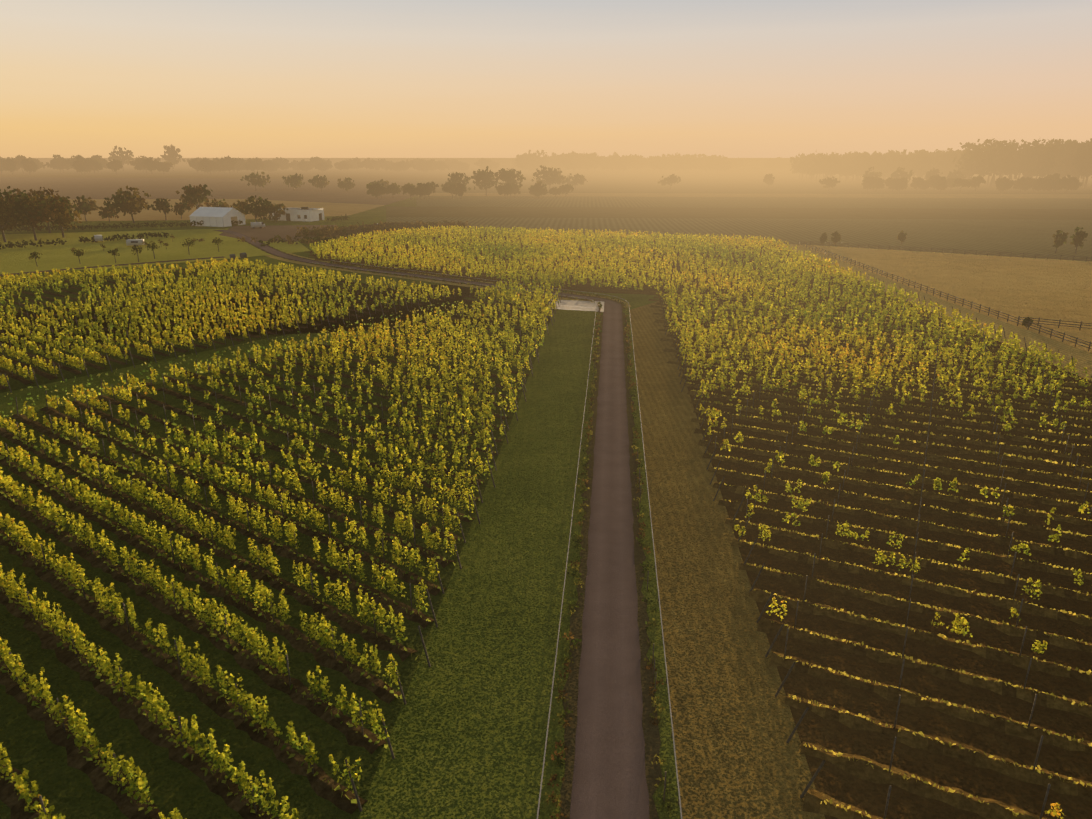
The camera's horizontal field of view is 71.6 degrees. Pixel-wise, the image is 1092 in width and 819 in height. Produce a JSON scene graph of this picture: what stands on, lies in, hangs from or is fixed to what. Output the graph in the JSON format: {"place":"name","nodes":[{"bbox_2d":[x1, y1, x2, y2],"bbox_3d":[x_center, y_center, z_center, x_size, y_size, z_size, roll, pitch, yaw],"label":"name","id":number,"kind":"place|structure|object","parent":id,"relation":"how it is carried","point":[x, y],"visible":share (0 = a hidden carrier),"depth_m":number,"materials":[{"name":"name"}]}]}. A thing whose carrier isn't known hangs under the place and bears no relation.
{"place":"outdoors","nodes":[
{"label":"outdoors","id":0,"kind":"place"},
{"bbox_2d":[0,256,224,275],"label":"grass strip","id":1,"kind":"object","parent":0,"point":[114,265],"depth_m":175.48,"materials":[{"name":"green plant"}]},
{"bbox_2d":[0,229,309,273],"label":"lawn","id":2,"kind":"structure","parent":0,"point":[13,259],"depth_m":205.99,"materials":[{"name":"green plant"}]},
{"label":"dark vehicle parts","id":3,"kind":"object","parent":2,"relation":"on","visible":0},
{"bbox_2d":[94,222,264,245],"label":"parked vehicles","id":4,"kind":"object","parent":3,"relation":"on","point":[140,241],"visible":0.9,"depth_m":221.90,"materials":[{"name":"grey metal"}]},
{"bbox_2d":[216,230,648,818],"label":"road","id":5,"kind":"structure","parent":0,"point":[610,782],"depth_m":40.76,"materials":[{"name":"gravel"}]},
{"bbox_2d":[549,300,603,311],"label":"concrete pad","id":6,"kind":"object","parent":5,"relation":"on","point":[581,305],"visible":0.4,"depth_m":128.65,"materials":[{"name":"concrete"}]},
{"bbox_2d":[0,162,1021,174],"bbox_3d":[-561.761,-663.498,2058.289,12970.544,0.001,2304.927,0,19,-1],"label":"field","id":7,"kind":"structure","parent":0,"point":[744,168],"depth_m":1255.22,"materials":[{"name":"green plant"}]},
{"bbox_2d":[0,158,1087,818],"bbox_3d":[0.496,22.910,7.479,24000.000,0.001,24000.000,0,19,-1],"label":"ground","id":8,"kind":"structure","parent":0,"point":[470,730],"depth_m":43.00,"materials":[{"name":"green plant"}]},
{"bbox_2d":[0,177,415,204],"bbox_3d":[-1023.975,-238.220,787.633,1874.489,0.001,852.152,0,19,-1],"label":"field","id":9,"kind":"structure","parent":8,"relation":"on","point":[168,188],"depth_m":594.91,"materials":[{"name":"green plant"}]},
{"bbox_2d":[49,199,383,220],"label":"gold field","id":10,"kind":"structure","parent":8,"relation":"on","point":[330,209],"depth_m":353.86,"materials":[{"name":"yellow plant"}]},
{"bbox_2d":[190,207,245,226],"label":"marquee","id":11,"kind":"object","parent":8,"relation":"on","point":[227,214],"visible":0.81,"depth_m":274.34,"materials":[{"name":"fabric"}]},
{"bbox_2d":[0,214,470,248],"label":"hedges and scrub","id":12,"kind":"object","parent":8,"relation":"on","point":[321,232],"visible":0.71,"depth_m":242.00,"materials":[{"name":"green plant"}]},
{"bbox_2d":[229,253,246,259],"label":"hay bales","id":13,"kind":"object","parent":8,"relation":"on","point":[241,255],"visible":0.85,"depth_m":187.91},
{"bbox_2d":[0,301,480,416],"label":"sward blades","id":14,"kind":"object","parent":8,"relation":"on","point":[98,375],"visible":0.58,"depth_m":92.42,"materials":[{"name":"green plant"}]},
{"bbox_2d":[219,225,336,241],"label":"yard","id":15,"kind":"structure","parent":8,"relation":"on","point":[266,232],"depth_m":255.20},
{"bbox_2d":[0,297,555,818],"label":"turf block","id":16,"kind":"structure","parent":8,"relation":"on","point":[42,759],"depth_m":43.96,"materials":[{"name":"green plant"}]},
{"bbox_2d":[0,265,556,818],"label":"vine berms","id":17,"kind":"structure","parent":16,"relation":"on","point":[148,731],"depth_m":46.36,"materials":[{"name":"green plant"}]},
{"bbox_2d":[0,266,560,392],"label":"turf block","id":18,"kind":"structure","parent":8,"relation":"on","point":[14,384],"depth_m":120.69,"materials":[{"name":"green plant"}]},
{"bbox_2d":[271,208,324,221],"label":"white block","id":19,"kind":"structure","parent":8,"relation":"on","point":[313,214],"depth_m":296.08,"materials":[{"name":"paint"}]},
{"bbox_2d":[274,213,321,220],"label":"windows","id":20,"kind":"structure","parent":19,"relation":"in","point":[299,217],"depth_m":297.42,"materials":[{"name":"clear glass"}]},
{"bbox_2d":[285,207,312,209],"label":"rooftop equipment","id":21,"kind":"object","parent":19,"relation":"attached to","point":[304,208],"depth_m":297.52,"materials":[{"name":"grey metal"}]},
{"bbox_2d":[297,223,468,236],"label":"field","id":22,"kind":"structure","parent":8,"relation":"on","point":[359,227],"depth_m":248.85,"materials":[{"name":"green plant"}]},
{"bbox_2d":[214,230,661,818],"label":"road shoulder","id":23,"kind":"object","parent":8,"relation":"on","point":[650,738],"visible":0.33,"depth_m":40.17},
{"bbox_2d":[264,253,630,306],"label":"track verge","id":24,"kind":"structure","parent":8,"relation":"on","point":[314,265],"depth_m":159.78,"materials":[{"name":"green plant"}]},
{"bbox_2d":[311,261,674,818],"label":"grass verge","id":25,"kind":"structure","parent":8,"relation":"on","point":[568,661],"depth_m":49.87,"materials":[{"name":"green plant"}]},
{"bbox_2d":[320,264,678,813],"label":"weeds","id":26,"kind":"object","parent":8,"relation":"on","point":[655,674],"visible":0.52,"depth_m":44.13,"materials":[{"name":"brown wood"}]},
{"bbox_2d":[310,260,681,818],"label":"wire fence","id":27,"kind":"object","parent":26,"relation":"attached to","point":[566,569],"visible":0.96,"depth_m":42.23,"materials":[{"name":"grey metal"}]},
{"bbox_2d":[0,293,1091,818],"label":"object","id":28,"kind":"structure","parent":8,"relation":"on","point":[830,801],"depth_m":54.37,"materials":[{"name":"green plant"}]},
{"bbox_2d":[630,301,824,818],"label":"verge","id":29,"kind":"structure","parent":8,"relation":"on","point":[737,755],"depth_m":39.95,"materials":[{"name":"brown plant"}]},
{"bbox_2d":[418,193,1091,198],"bbox_3d":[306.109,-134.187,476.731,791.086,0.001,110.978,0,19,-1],"label":"gold field","id":30,"kind":"structure","parent":8,"relation":"on","point":[1088,196],"depth_m":488.58,"materials":[{"name":"yellow plant"}]},
{"bbox_2d":[799,244,1091,352],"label":"pasture","id":31,"kind":"structure","parent":8,"relation":"on","point":[1050,289],"depth_m":153.40,"materials":[{"name":"beige plant"}]},
{"bbox_2d":[798,240,1091,350],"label":"pasture fence","id":32,"kind":"object","parent":31,"relation":"on","point":[999,253],"visible":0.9,"depth_m":144.82,"materials":[{"name":"brown wood"}]},
{"bbox_2d":[0,174,1091,183],"bbox_3d":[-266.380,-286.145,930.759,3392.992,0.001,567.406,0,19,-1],"label":"dark field","id":33,"kind":"structure","parent":0,"point":[656,178],"depth_m":901.50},
{"bbox_2d":[0,0,1091,157],"label":"sky","id":34,"kind":"structure","parent":0,"point":[85,78],"materials":[{"name":"orange"}]},
{"bbox_2d":[310,232,1091,818],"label":"block soil","id":35,"kind":"structure","parent":0,"point":[834,782],"depth_m":45.31,"materials":[{"name":"brown soil"}]},
{"bbox_2d":[4,268,1074,811],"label":"vineyard end posts","id":36,"kind":"object","parent":35,"relation":"on","point":[494,486],"visible":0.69,"depth_m":60.96,"materials":[{"name":"wood"}]},
{"bbox_2d":[0,225,1091,818],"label":"vine leaves","id":37,"kind":"object","parent":36,"relation":"on","point":[536,247],"visible":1,"depth_m":85.06,"materials":[{"name":"green plant"}]},
{"bbox_2d":[0,276,1091,818],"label":"vineyard posts","id":38,"kind":"object","parent":35,"relation":"on","point":[470,516],"visible":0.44,"depth_m":61.61,"materials":[{"name":"brown wood"}]},
{"bbox_2d":[305,237,1091,818],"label":"vine ridges","id":39,"kind":"object","parent":35,"relation":"on","point":[859,767],"visible":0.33,"depth_m":50.78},
{"bbox_2d":[386,217,1091,260],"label":"dark field","id":40,"kind":"structure","parent":0,"point":[1027,236],"depth_m":262.03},
{"bbox_2d":[386,207,1091,219],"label":"field","id":41,"kind":"structure","parent":0,"point":[761,213],"depth_m":335.16,"materials":[{"name":"plant"}]},
{"bbox_2d":[416,196,1091,208],"bbox_3d":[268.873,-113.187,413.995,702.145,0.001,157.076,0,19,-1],"label":"dark field","id":42,"kind":"structure","parent":0,"point":[769,202],"depth_m":414.75,"materials":[{"name":"brown soil"}]},
{"bbox_2d":[416,183,1091,193],"bbox_3d":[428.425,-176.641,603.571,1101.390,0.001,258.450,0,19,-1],"label":"field","id":43,"kind":"structure","parent":0,"point":[743,188],"depth_m":576.56,"materials":[{"name":"plant"}]},
{"bbox_2d":[779,244,1091,380],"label":"track","id":44,"kind":"structure","parent":0,"point":[1083,358],"depth_m":113.55,"materials":[{"name":"brown soil"}]}
]}

